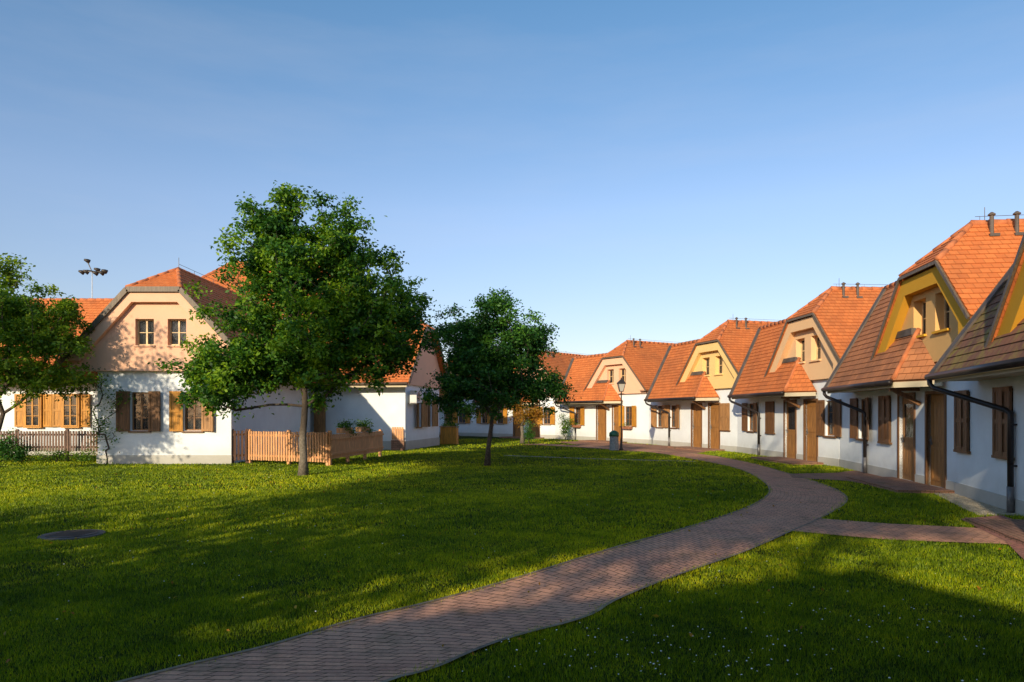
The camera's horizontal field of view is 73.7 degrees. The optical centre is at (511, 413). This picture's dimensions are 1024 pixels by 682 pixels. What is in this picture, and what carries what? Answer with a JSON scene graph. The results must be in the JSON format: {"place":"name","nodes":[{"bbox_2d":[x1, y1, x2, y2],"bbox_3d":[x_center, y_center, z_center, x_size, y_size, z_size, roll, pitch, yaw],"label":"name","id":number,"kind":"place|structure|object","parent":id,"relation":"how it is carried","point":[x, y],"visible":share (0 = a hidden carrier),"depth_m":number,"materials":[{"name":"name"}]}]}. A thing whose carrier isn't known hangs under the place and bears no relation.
{"place":"outdoors","nodes":[
{"label":"outdoors","id":0,"kind":"place"},
{"bbox_2d":[439,363,469,435],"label":"row house","id":1,"kind":"structure","parent":0,"point":[464,428],"depth_m":51.95,"materials":[{"name":"white paint"}]},
{"bbox_2d":[458,411,465,423],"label":"window","id":2,"kind":"structure","parent":1,"relation":"in","point":[462,421],"depth_m":51.91,"materials":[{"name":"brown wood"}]},
{"bbox_2d":[128,444,845,681],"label":"path","id":3,"kind":"structure","parent":0,"point":[382,647],"depth_m":5.94,"materials":[{"name":"brick"}]},
{"bbox_2d":[0,436,1023,681],"bbox_3d":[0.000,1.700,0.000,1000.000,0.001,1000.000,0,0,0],"label":"ground","id":4,"kind":"structure","parent":0,"point":[494,580],"depth_m":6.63,"materials":[{"name":"green plant"}]},
{"bbox_2d":[0,427,36,461],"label":"shrub","id":5,"kind":"object","parent":4,"relation":"on","point":[18,450],"visible":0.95,"depth_m":23.74,"materials":[{"name":"green plant"}]},
{"bbox_2d":[0,429,97,460],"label":"picket fence","id":6,"kind":"object","parent":4,"relation":"on","point":[71,439],"visible":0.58,"depth_m":24.35,"materials":[{"name":"wood"}]},
{"bbox_2d":[0,253,102,430],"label":"garden tree","id":7,"kind":"object","parent":4,"relation":"on","point":[40,331],"visible":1,"depth_m":21.44,"materials":[{"name":"green plant"}]},
{"bbox_2d":[25,447,97,461],"bbox_3d":[-15.793,1.605,24.023,2.887,0.866,1.030,0,0,0],"label":"shrub","id":8,"kind":"object","parent":4,"relation":"on","point":[82,457],"visible":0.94,"depth_m":23.93,"materials":[{"name":"green plant"}]},
{"bbox_2d":[37,529,105,540],"bbox_3d":[-6.120,1.680,9.500,0.795,0.040,0.795,0,0,0],"label":"manhole cover","id":9,"kind":"object","parent":4,"relation":"on","point":[73,534],"visible":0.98,"depth_m":9.38,"materials":[{"name":"black metal"}]},
{"bbox_2d":[78,259,107,297],"bbox_3d":[-24.526,-3.682,39.987,1.471,10.765,0.964,0,0,26],"label":"floodlight mast","id":10,"kind":"object","parent":4,"relation":"on","point":[97,271],"visible":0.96,"depth_m":39.97,"materials":[{"name":"white metal"}]},
{"bbox_2d":[70,368,136,464],"bbox_3d":[-13.692,0.083,22.731,2.393,3.571,0.869,0,0,-4],"label":"shrub","id":11,"kind":"object","parent":4,"relation":"on","point":[102,421],"visible":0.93,"depth_m":22.74,"materials":[{"name":"green plant"}]},
{"bbox_2d":[0,264,326,463],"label":"cottage","id":12,"kind":"structure","parent":4,"relation":"on","point":[139,325],"depth_m":23.00,"materials":[{"name":"white paint"}]},
{"bbox_2d":[23,393,42,427],"bbox_3d":[-19.360,-0.115,27.614,0.720,1.390,0.169,0,0,0],"label":"window","id":13,"kind":"structure","parent":12,"relation":"in","point":[33,416],"depth_m":27.57,"materials":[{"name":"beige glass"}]},
{"bbox_2d":[61,393,80,427],"bbox_3d":[-17.830,-0.115,27.614,0.720,1.390,0.169,0,0,0],"label":"window","id":14,"kind":"structure","parent":12,"relation":"in","point":[71,409],"depth_m":27.57,"materials":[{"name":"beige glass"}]},
{"bbox_2d":[128,392,150,432],"bbox_3d":[-12.530,-0.040,23.040,0.740,1.360,0.220,0,0,0],"label":"window","id":15,"kind":"structure","parent":12,"relation":"in","point":[139,405],"depth_m":23.12,"materials":[{"name":"brown wood"}]},
{"bbox_2d":[133,319,154,346],"bbox_3d":[-12.270,-2.695,22.875,0.700,0.930,0.250,0,0,0],"label":"window","id":16,"kind":"structure","parent":12,"relation":"in","point":[145,327],"depth_m":22.97,"materials":[{"name":"brown wood"}]},
{"bbox_2d":[166,319,185,346],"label":"window","id":17,"kind":"structure","parent":12,"relation":"in","point":[177,327],"depth_m":22.97,"materials":[{"name":"brown wood"}]},
{"bbox_2d":[181,392,203,432],"bbox_3d":[-10.750,-0.040,23.040,0.740,1.360,0.220,0,0,0],"label":"window","id":18,"kind":"structure","parent":12,"relation":"in","point":[192,416],"depth_m":23.12,"materials":[{"name":"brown wood"}]},
{"bbox_2d":[232,429,248,462],"bbox_3d":[-9.245,1.110,23.208,0.561,1.180,0.160,0,0,-30],"label":"picket fence","id":19,"kind":"object","parent":4,"relation":"on","point":[238,455],"visible":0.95,"depth_m":23.12,"materials":[{"name":"brown wood"}]},
{"bbox_2d":[202,261,327,303],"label":"tall house","id":20,"kind":"structure","parent":4,"relation":"on","point":[211,278],"depth_m":41.66,"materials":[{"name":"orange tile"}]},
{"bbox_2d":[248,429,331,464],"bbox_3d":[-7.457,1.120,22.747,3.378,1.160,0.160,0,0,21],"label":"picket fence","id":21,"kind":"object","parent":4,"relation":"on","point":[270,451],"visible":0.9,"depth_m":22.73,"materials":[{"name":"brown wood"}]},
{"bbox_2d":[147,180,451,475],"bbox_3d":[-5.548,-2.298,18.389,7.631,8.002,5.096,0,0,7],"label":"lawn tree","id":22,"kind":"object","parent":4,"relation":"on","point":[351,313],"visible":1,"depth_m":17.98,"materials":[{"name":"green plant"}]},
{"bbox_2d":[326,429,383,465],"bbox_3d":[-5.537,1.160,24.529,0.205,1.080,4.914,0,0,9],"label":"board fence","id":23,"kind":"object","parent":4,"relation":"on","point":[346,445],"visible":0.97,"depth_m":24.16,"materials":[{"name":"brown wood"}]},
{"bbox_2d":[334,419,357,436],"bbox_3d":[-5.724,0.553,23.669,0.633,0.770,1.122,0,0,27],"label":"planter box","id":24,"kind":"object","parent":23,"relation":"attached to","point":[345,427],"visible":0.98,"depth_m":23.47,"materials":[{"name":"green plant"}]},
{"bbox_2d":[353,418,375,437],"bbox_3d":[-5.481,0.487,25.247,0.750,0.828,1.026,0,0,9],"label":"planter box","id":25,"kind":"object","parent":23,"relation":"attached to","point":[364,427],"visible":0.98,"depth_m":25.06,"materials":[{"name":"green plant"}]},
{"bbox_2d":[282,314,445,449],"bbox_3d":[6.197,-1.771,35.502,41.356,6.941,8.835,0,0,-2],"label":"cottage","id":26,"kind":"structure","parent":4,"relation":"on","point":[397,403],"depth_m":32.17,"materials":[{"name":"white paint"}]},
{"bbox_2d":[391,427,404,450],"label":"garden gate","id":27,"kind":"structure","parent":4,"relation":"on","point":[398,443],"depth_m":31.30,"materials":[{"name":"brown wood"}]},
{"bbox_2d":[115,444,769,681],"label":"path edging","id":28,"kind":"object","parent":4,"relation":"on","point":[260,647],"visible":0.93,"depth_m":5.81,"materials":[{"name":"stone"}]},
{"bbox_2d":[439,421,459,443],"bbox_3d":[-3.458,1.042,37.712,1.232,1.316,0.721,0,0,8],"label":"garden counter","id":29,"kind":"object","parent":4,"relation":"on","point":[449,434],"visible":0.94,"depth_m":37.52,"materials":[{"name":"brown wood"}]},
{"bbox_2d":[414,286,577,465],"bbox_3d":[-0.499,-1.212,22.202,4.837,5.838,4.009,0,0,-29],"label":"lawn tree","id":30,"kind":"object","parent":4,"relation":"on","point":[482,367],"visible":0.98,"depth_m":21.54,"materials":[{"name":"green plant"}]},
{"bbox_2d":[3,467,1016,681],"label":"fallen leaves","id":31,"kind":"object","parent":4,"relation":"on","point":[655,615],"visible":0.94,"depth_m":8.39,"materials":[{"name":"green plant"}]},
{"bbox_2d":[506,400,548,442],"bbox_3d":[0.789,0.322,38.920,2.643,2.755,2.093,0,0,22],"label":"garden tree","id":32,"kind":"object","parent":4,"relation":"on","point":[533,412],"visible":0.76,"depth_m":38.87,"materials":[{"name":"orange plant"}]},
{"bbox_2d":[522,414,535,443],"bbox_3d":[0.939,0.923,38.559,0.915,1.876,1.000,0,0,0],"label":"shrub","id":33,"kind":"object","parent":4,"relation":"on","point":[528,434],"visible":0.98,"depth_m":38.51,"materials":[{"name":"green plant"}]},
{"bbox_2d":[57,489,1014,680],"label":"daisies","id":34,"kind":"object","parent":4,"relation":"on","point":[690,632],"visible":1,"depth_m":4.92,"materials":[{"name":"white plant"}]},
{"bbox_2d":[557,413,573,439],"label":"shrub","id":35,"kind":"object","parent":4,"relation":"on","point":[564,428],"visible":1,"depth_m":43.53,"materials":[{"name":"green plant"}]},
{"bbox_2d":[609,430,618,450],"bbox_3d":[4.680,1.234,31.300,0.454,0.932,0.454,0,0,-20],"label":"litter bin","id":36,"kind":"object","parent":4,"relation":"on","point":[614,439],"visible":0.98,"depth_m":31.13,"materials":[{"name":"concrete"}]},
{"bbox_2d":[381,444,847,681],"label":"path edging","id":37,"kind":"object","parent":4,"relation":"on","point":[488,644],"visible":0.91,"depth_m":5.85,"materials":[{"name":"stone"}]},
{"bbox_2d":[554,335,680,443],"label":"row house","id":38,"kind":"structure","parent":4,"relation":"on","point":[594,410],"depth_m":40.78,"materials":[{"name":"white paint"}]},
{"bbox_2d":[576,407,581,425],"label":"window","id":39,"kind":"structure","parent":38,"relation":"in","point":[577,408],"depth_m":43.78,"materials":[{"name":"wood"}]},
{"bbox_2d":[598,406,604,439],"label":"door","id":40,"kind":"structure","parent":38,"relation":"in","point":[601,410],"depth_m":41.69,"materials":[{"name":"wood"}]},
{"bbox_2d":[609,369,613,383],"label":"window","id":41,"kind":"structure","parent":38,"relation":"in","point":[611,372],"depth_m":40.88,"materials":[{"name":"brown wood"}]},
{"bbox_2d":[614,406,620,440],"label":"door","id":42,"kind":"structure","parent":38,"relation":"in","point":[617,428],"depth_m":40.40,"materials":[{"name":"wood"}]},
{"bbox_2d":[621,368,625,381],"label":"window","id":43,"kind":"structure","parent":38,"relation":"in","point":[623,371],"depth_m":39.93,"materials":[{"name":"brown wood"}]},
{"bbox_2d":[626,406,632,426],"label":"window","id":44,"kind":"structure","parent":38,"relation":"in","point":[628,408],"depth_m":39.50,"materials":[{"name":"white wood"}]},
{"bbox_2d":[644,317,774,451],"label":"row house","id":45,"kind":"structure","parent":4,"relation":"on","point":[691,406],"depth_m":32.45,"materials":[{"name":"white paint"}]},
{"bbox_2d":[655,406,663,427],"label":"window","id":46,"kind":"structure","parent":45,"relation":"in","point":[659,411],"depth_m":36.89,"materials":[{"name":"white wood"}]},
{"bbox_2d":[670,405,676,428],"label":"window","id":47,"kind":"structure","parent":45,"relation":"in","point":[673,406],"depth_m":35.45,"materials":[{"name":"brown wood"}]},
{"bbox_2d":[693,405,700,446],"bbox_3d":[9.036,0.600,33.215,0.120,2.080,0.850,0,0,-16],"label":"door","id":48,"kind":"structure","parent":45,"relation":"in","point":[696,409],"depth_m":33.32,"materials":[{"name":"wood"}]},
{"bbox_2d":[704,358,709,375],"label":"window","id":49,"kind":"structure","parent":45,"relation":"in","point":[707,359],"depth_m":32.32,"materials":[{"name":"brown wood"}]},
{"bbox_2d":[710,404,718,448],"bbox_3d":[9.458,0.600,31.751,0.120,2.080,0.840,0,0,-16],"label":"door","id":50,"kind":"structure","parent":45,"relation":"in","point":[714,426],"depth_m":31.76,"materials":[{"name":"wood"}]},
{"bbox_2d":[713,356,722,375],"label":"window","id":51,"kind":"structure","parent":45,"relation":"in","point":[720,360],"depth_m":31.36,"materials":[{"name":"brown wood"}]},
{"bbox_2d":[727,282,887,466],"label":"row house","id":52,"kind":"structure","parent":4,"relation":"on","point":[788,412],"depth_m":23.93,"materials":[{"name":"white paint"}]},
{"bbox_2d":[746,403,753,431],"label":"window","id":53,"kind":"structure","parent":52,"relation":"in","point":[751,405],"depth_m":28.63,"materials":[{"name":"white wood"}]},
{"bbox_2d":[765,402,774,433],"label":"window","id":54,"kind":"structure","parent":52,"relation":"in","point":[774,402],"depth_m":26.54,"materials":[{"name":"white wood"}]},
{"bbox_2d":[787,401,794,458],"bbox_3d":[10.258,0.600,25.037,0.120,2.080,0.850,0,0,-3],"label":"door","id":55,"kind":"structure","parent":52,"relation":"in","point":[790,408],"depth_m":25.14,"materials":[{"name":"brown wood"}]},
{"bbox_2d":[798,339,804,363],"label":"window","id":56,"kind":"structure","parent":52,"relation":"in","point":[803,340],"depth_m":24.17,"materials":[{"name":"brown wood"}]},
{"bbox_2d":[807,401,815,460],"bbox_3d":[10.351,0.600,23.515,0.120,2.080,0.840,0,0,-3],"label":"door","id":57,"kind":"structure","parent":52,"relation":"in","point":[811,405],"depth_m":23.60,"materials":[{"name":"wood"}]},
{"bbox_2d":[809,336,820,361],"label":"window","id":58,"kind":"structure","parent":52,"relation":"in","point":[818,343],"depth_m":23.13,"materials":[{"name":"brown wood"}]},
{"bbox_2d":[823,401,836,437],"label":"window","id":59,"kind":"structure","parent":52,"relation":"in","point":[830,403],"depth_m":22.36,"materials":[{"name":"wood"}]},
{"bbox_2d":[821,207,1023,493],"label":"row house","id":60,"kind":"structure","parent":4,"relation":"on","point":[897,423],"depth_m":15.86,"materials":[{"name":"white paint"}]},
{"bbox_2d":[856,399,867,440],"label":"window","id":61,"kind":"structure","parent":60,"relation":"in","point":[863,400],"depth_m":19.90,"materials":[{"name":"white wood"}]},
{"bbox_2d":[902,395,912,480],"bbox_3d":[9.756,0.600,16.768,0.120,2.080,0.850,0,0,8],"label":"door","id":62,"kind":"structure","parent":60,"relation":"in","point":[907,406],"depth_m":16.88,"materials":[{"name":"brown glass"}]},
{"bbox_2d":[916,300,926,337],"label":"window","id":63,"kind":"structure","parent":60,"relation":"in","point":[923,334],"depth_m":15.97,"materials":[{"name":"brown wood"}]},
{"bbox_2d":[929,394,943,487],"bbox_3d":[9.539,0.600,15.259,0.120,2.080,0.840,0,0,8],"label":"door","id":64,"kind":"structure","parent":60,"relation":"in","point":[937,400],"depth_m":15.33,"materials":[{"name":"wood"}]},
{"bbox_2d":[931,298,949,333],"bbox_3d":[9.380,-2.215,14.680,0.365,0.930,0.730,0,0,8],"label":"window","id":65,"kind":"structure","parent":60,"relation":"in","point":[946,307],"depth_m":14.93,"materials":[{"name":"brown wood"}]},
{"bbox_2d":[924,234,1023,544],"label":"row house","id":66,"kind":"structure","parent":4,"relation":"on","point":[980,362],"depth_m":11.97,"materials":[{"name":"white paint"}]},
{"bbox_2d":[953,392,970,453],"bbox_3d":[9.241,0.180,13.911,0.200,1.240,0.800,0,0,16],"label":"window","id":67,"kind":"structure","parent":66,"relation":"in","point":[960,451],"depth_m":13.87,"materials":[{"name":"brown wood"}]},
{"bbox_2d":[991,388,1014,460],"bbox_3d":[8.690,0.180,11.989,0.200,1.240,0.800,0,0,16],"label":"window","id":68,"kind":"structure","parent":66,"relation":"in","point":[992,456],"depth_m":11.92,"materials":[{"name":"brown wood"}]},
{"bbox_2d":[934,493,1020,515],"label":"gravel","id":69,"kind":"structure","parent":4,"relation":"on","point":[976,507],"depth_m":12.49,"materials":[{"name":"grey gravel"}]},
{"bbox_2d":[0,0,1023,360],"label":"sky","id":70,"kind":"structure","parent":0,"point":[673,171],"materials":[{"name":"blue"}]},
{"bbox_2d":[470,350,589,438],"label":"row house","id":71,"kind":"structure","parent":0,"point":[502,428],"depth_m":48.37,"materials":[{"name":"white paint"}]},
{"bbox_2d":[481,411,486,423],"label":"window","id":72,"kind":"structure","parent":71,"relation":"in","point":[484,419],"depth_m":50.55,"materials":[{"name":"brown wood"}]},
{"bbox_2d":[498,408,502,423],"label":"window","id":73,"kind":"structure","parent":71,"relation":"in","point":[501,419],"depth_m":49.43,"materials":[{"name":"brown wood"}]},
{"bbox_2d":[515,412,522,436],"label":"door","id":74,"kind":"structure","parent":71,"relation":"in","point":[517,431],"depth_m":48.25,"materials":[{"name":"wood"}]},
{"bbox_2d":[531,407,538,436],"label":"door","id":75,"kind":"structure","parent":71,"relation":"in","point":[535,429],"depth_m":47.10,"materials":[{"name":"wood"}]},
{"bbox_2d":[542,407,549,424],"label":"window","id":76,"kind":"structure","parent":71,"relation":"in","point":[546,422],"depth_m":46.38,"materials":[{"name":"brown wood"}]},
{"bbox_2d":[504,455,696,461],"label":"cross path","id":77,"kind":"structure","parent":0,"point":[588,458],"depth_m":25.69,"materials":[{"name":"brown brick"}]},
{"bbox_2d":[561,441,706,452],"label":"pavement","id":78,"kind":"structure","parent":0,"point":[641,446],"depth_m":35.00,"materials":[{"name":"brown brick"}]},
{"bbox_2d":[616,377,625,449],"bbox_3d":[5.060,0.014,31.600,0.396,3.372,0.396,0,0,0],"label":"street lamp","id":79,"kind":"object","parent":78,"relation":"on","point":[620,383],"visible":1,"depth_m":31.55,"materials":[{"name":"black metal"}]},
{"bbox_2d":[790,470,881,483],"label":"porch pavement","id":80,"kind":"structure","parent":0,"point":[836,476],"depth_m":18.55,"materials":[{"name":"brown brick"}]},
{"bbox_2d":[787,518,1007,543],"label":"branch path","id":81,"kind":"structure","parent":0,"point":[900,531],"depth_m":9.74,"materials":[{"name":"brown brick"}]},
{"bbox_2d":[962,515,1023,558],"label":"patio","id":82,"kind":"structure","parent":0,"point":[1019,548],"depth_m":9.11,"materials":[{"name":"grey concrete"}]}
]}

